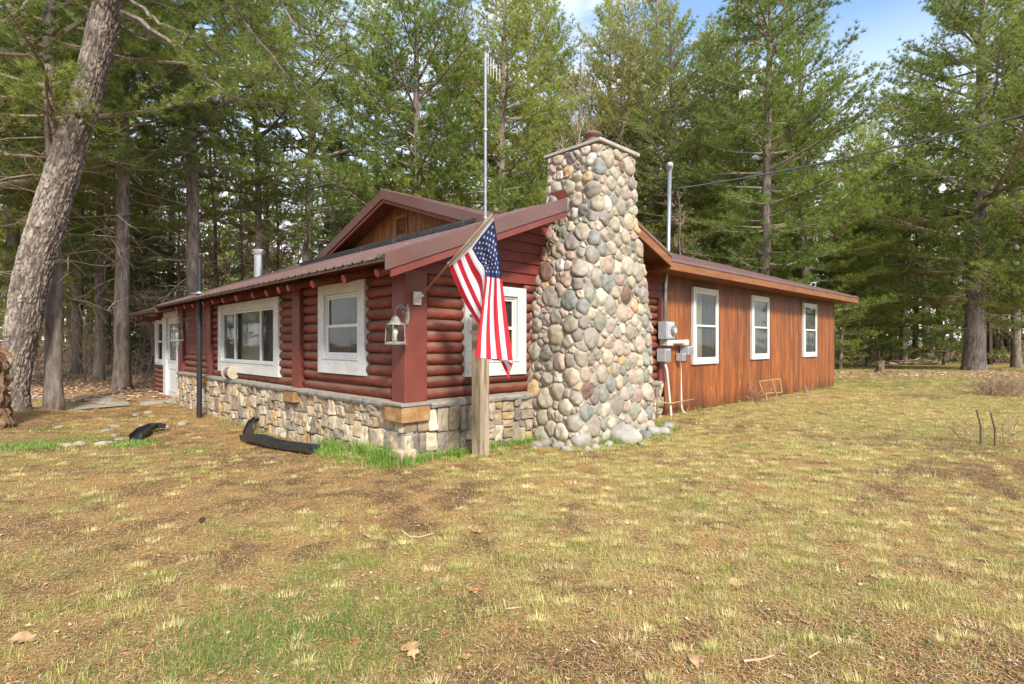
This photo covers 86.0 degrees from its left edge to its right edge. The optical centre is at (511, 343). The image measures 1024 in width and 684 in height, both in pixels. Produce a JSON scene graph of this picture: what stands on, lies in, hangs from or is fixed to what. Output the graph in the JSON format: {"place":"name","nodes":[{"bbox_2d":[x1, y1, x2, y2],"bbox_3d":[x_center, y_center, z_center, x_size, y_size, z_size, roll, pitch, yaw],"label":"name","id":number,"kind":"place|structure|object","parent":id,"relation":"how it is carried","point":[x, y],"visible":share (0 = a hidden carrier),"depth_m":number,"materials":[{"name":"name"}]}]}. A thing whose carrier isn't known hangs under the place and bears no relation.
{"place":"outdoors","nodes":[
{"label":"outdoors","id":0,"kind":"place"},
{"bbox_2d":[31,394,128,408],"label":"path","id":1,"kind":"structure","parent":0,"point":[109,402],"depth_m":13.64,"materials":[{"name":"stone"}]},
{"bbox_2d":[0,346,1023,683],"bbox_3d":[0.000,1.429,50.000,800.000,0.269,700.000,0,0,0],"label":"ground","id":2,"kind":"structure","parent":0,"point":[420,506],"depth_m":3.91,"materials":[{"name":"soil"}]},
{"bbox_2d":[0,347,16,427],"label":"rotten stump","id":3,"kind":"object","parent":2,"relation":"on","point":[6,408],"visible":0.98,"depth_m":9.65,"materials":[{"name":"brown wood"}]},
{"bbox_2d":[7,631,38,642],"bbox_3d":[-2.289,1.381,2.572,0.125,0.026,0.086,0,12,-19],"label":"oak leaf","id":4,"kind":"object","parent":2,"relation":"on","point":[27,635],"visible":0.98,"depth_m":2.58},
{"bbox_2d":[37,290,91,381],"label":"bare tree","id":5,"kind":"object","parent":2,"relation":"on","point":[73,356],"visible":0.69,"depth_m":20.07,"materials":[{"name":"grey plant"}]},
{"bbox_2d":[0,32,130,371],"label":"pine tree","id":6,"kind":"object","parent":2,"relation":"on","point":[86,290],"visible":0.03,"depth_m":27.07,"materials":[{"name":"green plant"}]},
{"bbox_2d":[0,0,153,353],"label":"pine tree","id":7,"kind":"object","parent":2,"relation":"on","point":[12,241],"visible":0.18,"depth_m":18.96,"materials":[{"name":"green plant"}]},
{"bbox_2d":[0,0,158,328],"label":"pine tree","id":8,"kind":"object","parent":2,"relation":"on","point":[4,258],"visible":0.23,"depth_m":15.77,"materials":[{"name":"green plant"}]},
{"bbox_2d":[62,276,110,383],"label":"bare tree","id":9,"kind":"object","parent":2,"relation":"on","point":[85,366],"visible":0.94,"depth_m":18.87,"materials":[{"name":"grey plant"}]},
{"bbox_2d":[0,16,199,374],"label":"pine tree","id":10,"kind":"object","parent":2,"relation":"on","point":[86,281],"visible":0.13,"depth_m":25.05,"materials":[{"name":"green plant"}]},
{"bbox_2d":[0,0,242,389],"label":"pine tree","id":11,"kind":"object","parent":2,"relation":"on","point":[121,376],"visible":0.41,"depth_m":16.88,"materials":[{"name":"green plant"}]},
{"bbox_2d":[0,0,243,379],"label":"pine tree","id":12,"kind":"object","parent":2,"relation":"on","point":[98,372],"visible":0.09,"depth_m":20.93,"materials":[{"name":"green plant"}]},
{"bbox_2d":[104,272,154,378],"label":"bare tree","id":13,"kind":"object","parent":2,"relation":"on","point":[152,353],"visible":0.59,"depth_m":20.98,"materials":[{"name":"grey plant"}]},
{"bbox_2d":[0,0,277,409],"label":"pine tree","id":14,"kind":"object","parent":2,"relation":"on","point":[53,386],"visible":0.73,"depth_m":11.79,"materials":[{"name":"green plant"}]},
{"bbox_2d":[94,125,185,371],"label":"spruce tree","id":15,"kind":"object","parent":2,"relation":"on","point":[141,341],"visible":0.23,"depth_m":26.85,"materials":[{"name":"plant"}]},
{"bbox_2d":[128,423,165,439],"bbox_3d":[-6.215,1.478,9.333,0.313,0.147,1.118,0,0,-12],"label":"drain trough","id":16,"kind":"object","parent":2,"relation":"on","point":[141,432],"visible":0.96,"depth_m":9.37,"materials":[{"name":"black plastic"}]},
{"bbox_2d":[131,274,163,366],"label":"bare tree","id":17,"kind":"object","parent":2,"relation":"on","point":[151,322],"visible":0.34,"depth_m":23.94,"materials":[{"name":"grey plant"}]},
{"bbox_2d":[6,0,309,331],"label":"pine tree","id":18,"kind":"object","parent":2,"relation":"on","point":[193,236],"visible":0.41,"depth_m":18.39,"materials":[{"name":"green plant"}]},
{"bbox_2d":[72,89,264,351],"bbox_3d":[-18.101,-7.207,29.760,8.998,17.756,8.660,0,0,-14],"label":"pine tree","id":19,"kind":"object","parent":2,"relation":"on","point":[173,276],"visible":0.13,"depth_m":29.56,"materials":[{"name":"green plant"}]},
{"bbox_2d":[104,158,232,362],"bbox_3d":[-16.166,-3.503,26.370,6.940,10.585,5.277,0,0,4],"label":"bare tree","id":20,"kind":"object","parent":2,"relation":"on","point":[179,271],"visible":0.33,"depth_m":25.84,"materials":[{"name":"grey plant"}]},
{"bbox_2d":[191,258,203,417],"bbox_3d":[-6.582,-0.046,11.560,0.320,3.492,0.315,0,0,-44],"label":"vent pipe","id":21,"kind":"object","parent":2,"relation":"on","point":[199,339],"visible":0.74,"depth_m":11.52,"materials":[{"name":"black metal"}]},
{"bbox_2d":[0,0,395,410],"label":"pine tree","id":22,"kind":"object","parent":2,"relation":"on","point":[39,248],"visible":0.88,"depth_m":10.93,"materials":[{"name":"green plant"}]},
{"bbox_2d":[136,88,302,301],"bbox_3d":[-14.814,-6.045,27.782,8.137,15.630,7.410,0,0,10],"label":"bare tree","id":23,"kind":"object","parent":2,"relation":"on","point":[215,245],"visible":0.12,"depth_m":26.86,"materials":[{"name":"grey plant"}]},
{"bbox_2d":[169,112,291,290],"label":"bare tree","id":24,"kind":"object","parent":2,"relation":"on","point":[241,266],"visible":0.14,"depth_m":30.53,"materials":[{"name":"grey plant"}]},
{"bbox_2d":[242,416,258,434],"bbox_3d":[-4.506,1.408,9.445,0.152,0.190,1.067,0,0,-16],"label":"plastic cap","id":25,"kind":"object","parent":2,"relation":"on","point":[249,425],"visible":0.89,"depth_m":9.47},
{"bbox_2d":[149,0,352,276],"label":"pine tree","id":26,"kind":"object","parent":2,"relation":"on","point":[256,127],"visible":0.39,"depth_m":22.35,"materials":[{"name":"green plant"}]},
{"bbox_2d":[203,137,301,287],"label":"bare tree","id":27,"kind":"object","parent":2,"relation":"on","point":[267,254],"visible":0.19,"depth_m":24.10,"materials":[{"name":"grey plant"}]},
{"bbox_2d":[220,115,335,273],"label":"bare tree","id":28,"kind":"object","parent":2,"relation":"on","point":[277,261],"visible":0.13,"depth_m":26.98,"materials":[{"name":"grey plant"}]},
{"bbox_2d":[239,433,319,452],"bbox_3d":[-3.415,1.427,7.914,2.334,0.221,0.217,0,0,44],"label":"drain trough","id":29,"kind":"object","parent":2,"relation":"on","point":[268,441],"visible":1,"depth_m":7.75,"materials":[{"name":"black plastic"}]},
{"bbox_2d":[204,0,420,272],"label":"pine tree","id":30,"kind":"object","parent":2,"relation":"on","point":[306,232],"visible":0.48,"depth_m":22.88,"materials":[{"name":"green plant"}]},
{"bbox_2d":[292,102,347,252],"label":"bare tree","id":31,"kind":"object","parent":2,"relation":"on","point":[324,193],"visible":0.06,"depth_m":31.01,"materials":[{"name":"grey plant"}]},
{"bbox_2d":[298,122,363,264],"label":"spruce tree","id":32,"kind":"object","parent":2,"relation":"on","point":[339,223],"visible":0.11,"depth_m":24.94,"materials":[{"name":"plant"}]},
{"bbox_2d":[284,0,446,255],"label":"pine tree","id":33,"kind":"object","parent":2,"relation":"on","point":[376,6],"visible":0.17,"depth_m":28.75,"materials":[{"name":"green plant"}]},
{"bbox_2d":[401,641,419,659],"bbox_3d":[-0.457,1.381,2.482,0.092,0.029,0.135,-7,12,-23],"label":"oak leaf","id":34,"kind":"object","parent":2,"relation":"on","point":[411,647],"visible":0.99,"depth_m":2.48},
{"bbox_2d":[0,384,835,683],"bbox_3d":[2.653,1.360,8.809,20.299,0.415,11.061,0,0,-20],"label":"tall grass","id":35,"kind":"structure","parent":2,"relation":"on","point":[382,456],"depth_m":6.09,"materials":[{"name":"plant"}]},
{"bbox_2d":[299,0,547,238],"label":"pine tree","id":36,"kind":"object","parent":2,"relation":"on","point":[413,117],"visible":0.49,"depth_m":22.09,"materials":[{"name":"green plant"}]},
{"bbox_2d":[378,0,520,210],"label":"pine tree","id":37,"kind":"object","parent":2,"relation":"on","point":[467,24],"visible":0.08,"depth_m":29.31,"materials":[{"name":"green plant"}]},
{"bbox_2d":[472,318,488,457],"bbox_3d":[-0.394,0.500,6.870,0.160,2.200,0.159,0,0,42],"label":"timber post","id":38,"kind":"object","parent":2,"relation":"on","point":[480,405],"visible":0.52,"depth_m":6.82,"materials":[{"name":"wood"}]},
{"bbox_2d":[379,0,588,213],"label":"pine tree","id":39,"kind":"object","parent":2,"relation":"on","point":[500,132],"visible":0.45,"depth_m":23.57,"materials":[{"name":"green plant"}]},
{"bbox_2d":[124,130,858,464],"bbox_3d":[-0.120,-0.639,16.939,17.690,5.018,15.262,0,0,-44],"label":"cabin","id":40,"kind":"object","parent":2,"relation":"on","point":[588,260],"visible":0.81,"depth_m":8.13,"materials":[{"name":"red paint"}]},
{"bbox_2d":[155,318,162,364],"bbox_3d":[-10.098,-0.060,15.794,0.127,1.320,1.040,0,0,-44],"label":"window","id":41,"kind":"structure","parent":40,"relation":"in","point":[158,323],"depth_m":16.03,"materials":[{"name":"white paint"}]},
{"bbox_2d":[163,311,177,397],"bbox_3d":[-9.180,0.300,14.832,0.121,2.320,1.580,0,0,-44],"label":"door","id":42,"kind":"structure","parent":40,"relation":"in","point":[170,348],"depth_m":15.00,"materials":[{"name":"white paint"}]},
{"bbox_2d":[169,317,187,340],"bbox_3d":[-8.118,-0.365,13.360,0.312,0.612,0.368,0,0,24],"label":"wall lantern","id":43,"kind":"object","parent":40,"relation":"attached to","point":[177,327],"depth_m":13.32,"materials":[{"name":"paint"}]},
{"bbox_2d":[221,366,237,378],"bbox_3d":[-5.608,0.575,10.939,0.201,0.267,0.270,0,0,26],"label":"cable spool","id":44,"kind":"object","parent":40,"relation":"on","point":[228,372],"visible":0.98,"depth_m":10.88,"materials":[{"name":"brown wood"}]},
{"bbox_2d":[218,296,283,376],"bbox_3d":[-5.129,-0.115,10.639,0.127,1.390,3.340,0,0,-44],"label":"window","id":45,"kind":"structure","parent":40,"relation":"in","point":[249,333],"depth_m":10.48,"materials":[{"name":"white paint"}]},
{"bbox_2d":[251,249,265,276],"bbox_3d":[-6.819,-2.143,14.775,0.350,0.812,0.350,0,0,-44],"label":"stove pipe","id":46,"kind":"object","parent":40,"relation":"on","point":[258,254],"visible":0.96,"depth_m":14.68,"materials":[{"name":"silver metal"}]},
{"bbox_2d":[318,279,370,375],"bbox_3d":[-2.409,-0.215,7.816,0.127,1.290,1.400,0,0,-44],"label":"window","id":47,"kind":"structure","parent":40,"relation":"in","point":[342,309],"depth_m":7.82,"materials":[{"name":"white paint"}]},
{"bbox_2d":[384,304,408,344],"bbox_3d":[-1.359,-0.239,6.455,0.254,0.500,0.300,0,0,24],"label":"wall lantern","id":48,"kind":"object","parent":40,"relation":"attached to","point":[395,320],"depth_m":6.42,"materials":[{"name":"paint"}]},
{"bbox_2d":[413,208,512,377],"bbox_3d":[-0.640,-0.506,6.094,1.518,1.753,0.362,0,0,37],"label":"flag","id":49,"kind":"object","parent":40,"relation":"attached to","point":[473,263],"visible":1,"depth_m":5.73,"materials":[{"name":"multicoloured fabric"}]},
{"bbox_2d":[470,52,500,333],"bbox_3d":[-0.277,-1.747,6.761,0.441,3.494,0.298,0,0,-44],"label":"antenna mast","id":50,"kind":"object","parent":40,"relation":"attached to","point":[485,130],"visible":0.73,"depth_m":6.55,"materials":[{"name":"metal"}]},
{"bbox_2d":[461,286,525,376],"bbox_3d":[-0.236,-0.180,7.642,1.140,1.240,0.127,0,0,-44],"label":"window","id":51,"kind":"structure","parent":40,"relation":"in","point":[515,298],"depth_m":7.87,"materials":[{"name":"white paint"}]},
{"bbox_2d":[657,349,670,361],"bbox_3d":[2.900,0.220,10.467,0.208,0.244,0.192,0,0,-44],"label":"junction box","id":52,"kind":"object","parent":40,"relation":"attached to","point":[663,355],"visible":1,"depth_m":10.39,"materials":[{"name":"grey metal"}]},
{"bbox_2d":[663,362,671,414],"bbox_3d":[2.992,0.923,10.542,0.252,1.157,0.053,0,0,-35],"label":"conduit","id":53,"kind":"object","parent":52,"relation":"attached to","point":[668,388],"visible":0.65,"depth_m":10.53,"materials":[{"name":"plastic"}]},
{"bbox_2d":[658,321,676,338],"bbox_3d":[2.991,-0.252,10.459,0.300,0.332,0.290,0,0,-44],"label":"electric meter","id":54,"kind":"object","parent":40,"relation":"attached to","point":[667,330],"visible":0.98,"depth_m":10.39,"materials":[{"name":"grey metal"}]},
{"bbox_2d":[663,162,672,321],"bbox_3d":[2.993,-1.937,10.473,0.150,3.081,0.271,0,0,39],"label":"service mast","id":55,"kind":"object","parent":40,"relation":"attached to","point":[669,166],"visible":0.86,"depth_m":10.48,"materials":[{"name":"metal"}]},
{"bbox_2d":[671,114,1023,189],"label":"service cable","id":56,"kind":"object","parent":55,"relation":"attached to","point":[829,161],"visible":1,"depth_m":10.69,"materials":[{"name":"black metal"}]},
{"bbox_2d":[660,339,688,345],"bbox_3d":[3.187,-0.025,10.759,0.819,0.120,0.170,0,0,-44],"label":"cable raceway","id":57,"kind":"object","parent":40,"relation":"attached to","point":[666,342],"visible":1,"depth_m":10.54,"materials":[{"name":"plastic"}]},
{"bbox_2d":[676,353,685,360],"bbox_3d":[3.376,0.268,10.946,0.126,0.153,0.162,0,0,-44],"label":"junction box","id":58,"kind":"object","parent":40,"relation":"attached to","point":[680,356],"visible":1,"depth_m":10.90,"materials":[{"name":"grey metal"}]},
{"bbox_2d":[680,346,693,354],"bbox_3d":[3.534,0.136,11.078,0.233,0.168,0.192,0,0,-44],"label":"junction box","id":59,"kind":"object","parent":40,"relation":"attached to","point":[688,350],"visible":0.86,"depth_m":10.99,"materials":[{"name":"grey metal"}]},
{"bbox_2d":[691,287,718,364],"bbox_3d":[4.161,-0.375,11.805,1.130,1.620,0.072,0,0,-44],"label":"window","id":60,"kind":"structure","parent":40,"relation":"in","point":[704,301],"depth_m":11.81,"materials":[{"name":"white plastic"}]},
{"bbox_2d":[750,295,769,359],"bbox_3d":[6.246,-0.400,13.814,1.060,1.580,0.072,0,0,-44],"label":"window","id":61,"kind":"structure","parent":40,"relation":"in","point":[759,305],"depth_m":13.83,"materials":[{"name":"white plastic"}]},
{"bbox_2d":[802,303,816,356],"bbox_3d":[8.863,-0.400,16.337,1.150,1.580,0.072,0,0,-44],"label":"window","id":62,"kind":"structure","parent":40,"relation":"in","point":[809,311],"depth_m":16.34,"materials":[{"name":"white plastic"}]},
{"bbox_2d":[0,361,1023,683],"bbox_3d":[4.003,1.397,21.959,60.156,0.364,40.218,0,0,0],"label":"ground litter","id":63,"kind":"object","parent":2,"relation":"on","point":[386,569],"visible":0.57,"depth_m":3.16,"materials":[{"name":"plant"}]},
{"bbox_2d":[0,113,1023,364],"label":"forest","id":64,"kind":"object","parent":2,"relation":"on","point":[990,351],"visible":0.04,"depth_m":39.51,"materials":[{"name":"plant"}]},
{"bbox_2d":[0,333,1023,377],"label":"undergrowth","id":65,"kind":"object","parent":2,"relation":"on","point":[151,369],"visible":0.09,"depth_m":30.98,"materials":[{"name":"plant"}]},
{"bbox_2d":[529,441,542,447],"bbox_3d":[0.332,1.376,7.407,0.188,0.129,0.152,-3,-4,23],"label":"stone","id":66,"kind":"object","parent":2,"relation":"on","point":[537,444],"visible":0.73,"depth_m":7.34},
{"bbox_2d":[462,0,615,211],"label":"pine tree","id":67,"kind":"object","parent":2,"relation":"on","point":[548,72],"visible":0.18,"depth_m":28.35,"materials":[{"name":"green plant"}]},
{"bbox_2d":[477,0,620,207],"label":"pine tree","id":68,"kind":"object","parent":2,"relation":"on","point":[559,26],"visible":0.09,"depth_m":31.92,"materials":[{"name":"green plant"}]},
{"bbox_2d":[570,431,591,446],"bbox_3d":[0.930,1.335,7.591,0.380,0.370,0.336,0,0,-42],"label":"stone","id":69,"kind":"object","parent":2,"relation":"on","point":[579,440],"visible":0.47,"depth_m":7.43,"materials":[{"name":"stone"}]},
{"bbox_2d":[571,89,609,141],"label":"bare tree","id":70,"kind":"object","parent":2,"relation":"on","point":[589,114],"visible":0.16,"depth_m":29.17,"materials":[{"name":"plant"}]},
{"bbox_2d":[531,22,664,201],"bbox_3d":[3.818,-6.759,25.681,6.472,16.976,4.566,0,0,15],"label":"bare tree","id":71,"kind":"object","parent":2,"relation":"on","point":[579,124],"visible":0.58,"depth_m":25.98,"materials":[{"name":"green plant"}]},
{"bbox_2d":[538,0,681,250],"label":"pine tree","id":72,"kind":"object","parent":2,"relation":"on","point":[594,42],"visible":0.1,"depth_m":32.44,"materials":[{"name":"green plant"}]},
{"bbox_2d":[610,424,642,444],"bbox_3d":[1.616,1.340,7.849,0.387,0.389,0.614,-3,2,-31],"label":"stone","id":73,"kind":"object","parent":2,"relation":"on","point":[625,432],"visible":0.65,"depth_m":7.70,"materials":[{"name":"stone"}]},
{"bbox_2d":[545,0,718,255],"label":"pine tree","id":74,"kind":"object","parent":2,"relation":"on","point":[628,101],"visible":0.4,"depth_m":29.09,"materials":[{"name":"green plant"}]},
{"bbox_2d":[646,425,660,434],"bbox_3d":[2.202,1.374,8.508,0.256,0.191,0.317,13,-1,10],"label":"stone","id":75,"kind":"object","parent":2,"relation":"on","point":[650,428],"visible":0.58,"depth_m":8.39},
{"bbox_2d":[599,0,759,253],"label":"pine tree","id":76,"kind":"object","parent":2,"relation":"on","point":[649,2],"visible":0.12,"depth_m":33.04,"materials":[{"name":"green plant"}]},
{"bbox_2d":[606,0,761,258],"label":"pine tree","id":77,"kind":"object","parent":2,"relation":"on","point":[655,132],"visible":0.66,"depth_m":26.53,"materials":[{"name":"green plant"}]},
{"bbox_2d":[687,654,703,667],"bbox_3d":[0.809,1.383,2.415,0.084,0.026,0.088,0,0,-30],"label":"oak leaf","id":78,"kind":"object","parent":2,"relation":"on","point":[695,659],"visible":0.99,"depth_m":2.40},
{"bbox_2d":[657,189,752,270],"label":"tree","id":79,"kind":"object","parent":2,"relation":"on","point":[680,227],"visible":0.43,"depth_m":23.42,"materials":[{"name":"green plant"}]},
{"bbox_2d":[643,22,781,265],"bbox_3d":[14.668,-10.772,39.469,12.702,25.068,12.226,0,0,-3],"label":"pine tree","id":80,"kind":"object","parent":2,"relation":"on","point":[717,90],"visible":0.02,"depth_m":39.69,"materials":[{"name":"green plant"}]},
{"bbox_2d":[659,12,810,277],"bbox_3d":[12.530,-9.057,32.852,9.601,21.480,10.011,0,0,-40],"label":"pine tree","id":81,"kind":"object","parent":2,"relation":"on","point":[714,202],"visible":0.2,"depth_m":31.92,"materials":[{"name":"green plant"}]},
{"bbox_2d":[728,578,749,585],"bbox_3d":[1.314,1.385,3.189,0.105,0.026,0.098,0,0,1],"label":"oak leaf","id":82,"kind":"object","parent":2,"relation":"on","point":[739,582],"visible":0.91,"depth_m":3.20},
{"bbox_2d":[674,0,828,277],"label":"pine tree","id":83,"kind":"object","parent":2,"relation":"on","point":[740,59],"visible":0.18,"depth_m":30.70,"materials":[{"name":"green plant"}]},
{"bbox_2d":[740,381,790,402],"bbox_3d":[5.874,1.161,13.240,1.150,0.596,1.485,0,0,-12],"label":"dry shrub","id":84,"kind":"object","parent":2,"relation":"on","point":[769,399],"visible":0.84,"depth_m":13.12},
{"bbox_2d":[759,378,782,403],"bbox_3d":[6.043,1.129,12.855,0.470,0.532,2.056,0,0,28],"label":"metal stand","id":85,"kind":"object","parent":2,"relation":"on","point":[765,393],"visible":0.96,"depth_m":13.04,"materials":[{"name":"yellow metal"}]},
{"bbox_2d":[648,0,902,283],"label":"pine tree","id":86,"kind":"object","parent":2,"relation":"on","point":[765,238],"visible":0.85,"depth_m":22.49,"materials":[{"name":"green plant"}]},
{"bbox_2d":[721,74,856,283],"bbox_3d":[18.015,-8.752,38.218,7.417,20.909,9.403,0,0,-36],"label":"pine tree","id":87,"kind":"object","parent":2,"relation":"on","point":[795,274],"visible":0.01,"depth_m":36.93,"materials":[{"name":"green plant"}]},
{"bbox_2d":[693,0,911,362],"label":"pine tree","id":88,"kind":"object","parent":2,"relation":"on","point":[805,274],"visible":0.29,"depth_m":27.81,"materials":[{"name":"green plant"}]},
{"bbox_2d":[816,226,890,368],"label":"young pine","id":89,"kind":"object","parent":2,"relation":"on","point":[841,334],"visible":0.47,"depth_m":29.44,"materials":[{"name":"green plant"}]},
{"bbox_2d":[826,231,914,365],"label":"young pine","id":90,"kind":"object","parent":2,"relation":"on","point":[875,344],"visible":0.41,"depth_m":33.75,"materials":[{"name":"green plant"}]},
{"bbox_2d":[812,117,930,360],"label":"pine tree","id":91,"kind":"object","parent":2,"relation":"on","point":[861,129],"visible":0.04,"depth_m":43.20,"materials":[{"name":"green plant"}]},
{"bbox_2d":[816,115,935,357],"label":"pine tree","id":92,"kind":"object","parent":2,"relation":"on","point":[872,131],"visible":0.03,"depth_m":49.62,"materials":[{"name":"green plant"}]},
{"bbox_2d":[874,360,885,371],"bbox_3d":[18.101,1.151,26.994,0.557,0.700,0.541,0,0,0],"label":"tree stump","id":93,"kind":"object","parent":2,"relation":"on","point":[880,365],"visible":0.74,"depth_m":26.87,"materials":[{"name":"brown wood"}]},
{"bbox_2d":[861,273,928,363],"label":"young pine","id":94,"kind":"object","parent":2,"relation":"on","point":[891,325],"visible":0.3,"depth_m":37.34,"materials":[{"name":"green plant"}]},
{"bbox_2d":[834,358,957,364],"bbox_3d":[22.387,1.009,36.967,14.289,1.157,5.935,0,0,0],"label":"brush pile","id":95,"kind":"object","parent":2,"relation":"on","point":[918,361],"visible":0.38,"depth_m":36.01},
{"bbox_2d":[841,90,968,364],"bbox_3d":[26.347,-7.808,37.187,8.024,18.963,8.330,0,0,44],"label":"pine tree","id":96,"kind":"object","parent":2,"relation":"on","point":[903,343],"visible":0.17,"depth_m":36.68,"materials":[{"name":"green plant"}]},
{"bbox_2d":[811,0,1023,370],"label":"pine tree","id":97,"kind":"object","parent":2,"relation":"on","point":[978,238],"visible":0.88,"depth_m":25.87,"materials":[{"name":"green plant"}]},
{"bbox_2d":[867,102,968,361],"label":"pine tree","id":98,"kind":"object","parent":2,"relation":"on","point":[924,311],"visible":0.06,"depth_m":41.21,"materials":[{"name":"green plant"}]},
{"bbox_2d":[907,265,964,364],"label":"young pine","id":99,"kind":"object","parent":2,"relation":"on","point":[944,342],"visible":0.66,"depth_m":35.81,"materials":[{"name":"green plant"}]},
{"bbox_2d":[928,415,1003,441],"bbox_3d":[6.474,1.215,7.860,0.800,0.412,0.668,0,0,0],"label":"dry shrub","id":100,"kind":"object","parent":2,"relation":"on","point":[953,429],"visible":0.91,"depth_m":7.85,"materials":[{"name":"plant"}]},
{"bbox_2d":[917,4,1023,367],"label":"pine tree","id":101,"kind":"object","parent":2,"relation":"on","point":[1016,356],"visible":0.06,"depth_m":31.93,"materials":[{"name":"green plant"}]},
{"bbox_2d":[976,409,982,443],"bbox_3d":[6.460,1.179,7.594,0.089,0.540,0.032,0,0,0],"label":"wooden stake","id":102,"kind":"object","parent":2,"relation":"on","point":[980,425],"visible":0.79,"depth_m":7.58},
{"bbox_2d":[938,0,1023,334],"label":"pine tree","id":103,"kind":"object","parent":2,"relation":"on","point":[1005,202],"visible":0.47,"depth_m":26.27,"materials":[{"name":"green plant"}]},
{"bbox_2d":[943,366,1023,396],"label":"dry shrub","id":104,"kind":"object","parent":2,"relation":"on","point":[1000,389],"visible":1,"depth_m":14.69,"materials":[{"name":"plant"}]},
{"bbox_2d":[957,410,1023,443],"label":"dry shrub","id":105,"kind":"object","parent":2,"relation":"on","point":[1009,430],"visible":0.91,"depth_m":7.70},
{"bbox_2d":[959,248,1023,361],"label":"young pine","id":106,"kind":"object","parent":2,"relation":"on","point":[999,343],"visible":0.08,"depth_m":41.45,"materials":[{"name":"green plant"}]},
{"bbox_2d":[990,413,996,445],"bbox_3d":[6.583,1.197,7.513,0.088,0.508,0.032,0,0,0],"label":"wooden stake","id":107,"kind":"object","parent":2,"relation":"on","point":[995,433],"visible":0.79,"depth_m":7.50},
{"bbox_2d":[0,0,1023,345],"label":"sky","id":108,"kind":"structure","parent":0,"point":[885,21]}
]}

